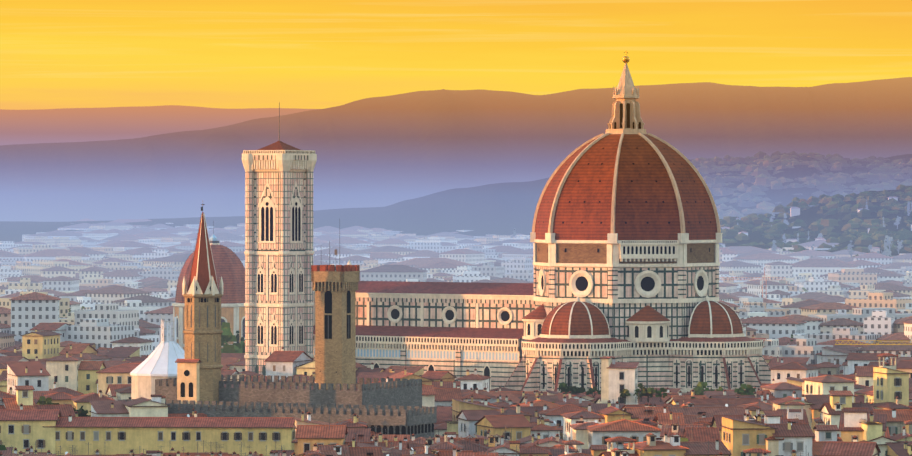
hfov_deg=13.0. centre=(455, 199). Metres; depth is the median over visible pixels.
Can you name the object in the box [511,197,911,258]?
hill villas
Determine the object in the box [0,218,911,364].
city
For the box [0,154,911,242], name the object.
fiesole hills
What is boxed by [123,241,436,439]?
bargello
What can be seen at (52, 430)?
buildings
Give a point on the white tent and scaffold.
(160, 360)
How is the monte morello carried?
on the ground
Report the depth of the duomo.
1260.69 m
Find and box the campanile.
[242,102,316,375]
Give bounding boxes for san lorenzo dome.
[172,221,244,350]
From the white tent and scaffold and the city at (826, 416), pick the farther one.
the white tent and scaffold
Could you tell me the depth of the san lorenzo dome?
1627.26 m
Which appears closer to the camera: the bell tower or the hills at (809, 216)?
the bell tower
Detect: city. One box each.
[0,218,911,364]
[0,323,911,436]
[0,353,911,455]
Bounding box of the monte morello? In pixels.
[0,77,911,221]
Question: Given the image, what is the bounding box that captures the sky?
[0,0,911,109]
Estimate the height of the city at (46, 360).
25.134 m
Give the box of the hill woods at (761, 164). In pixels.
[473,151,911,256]
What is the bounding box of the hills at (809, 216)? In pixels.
[722,190,911,255]
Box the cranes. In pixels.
[719,277,911,344]
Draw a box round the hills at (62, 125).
[0,105,316,144]
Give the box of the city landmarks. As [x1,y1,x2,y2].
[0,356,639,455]
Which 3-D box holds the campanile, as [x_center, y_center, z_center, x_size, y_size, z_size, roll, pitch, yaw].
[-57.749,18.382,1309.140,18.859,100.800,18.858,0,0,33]
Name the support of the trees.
on the ground
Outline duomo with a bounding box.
[313,51,770,393]
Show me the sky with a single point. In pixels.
(55, 54)
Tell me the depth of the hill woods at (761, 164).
5025.24 m
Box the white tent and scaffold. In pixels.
[130,314,184,399]
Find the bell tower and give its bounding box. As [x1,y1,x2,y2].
[182,204,222,406]
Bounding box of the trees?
[0,262,911,449]
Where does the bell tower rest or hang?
on the ground

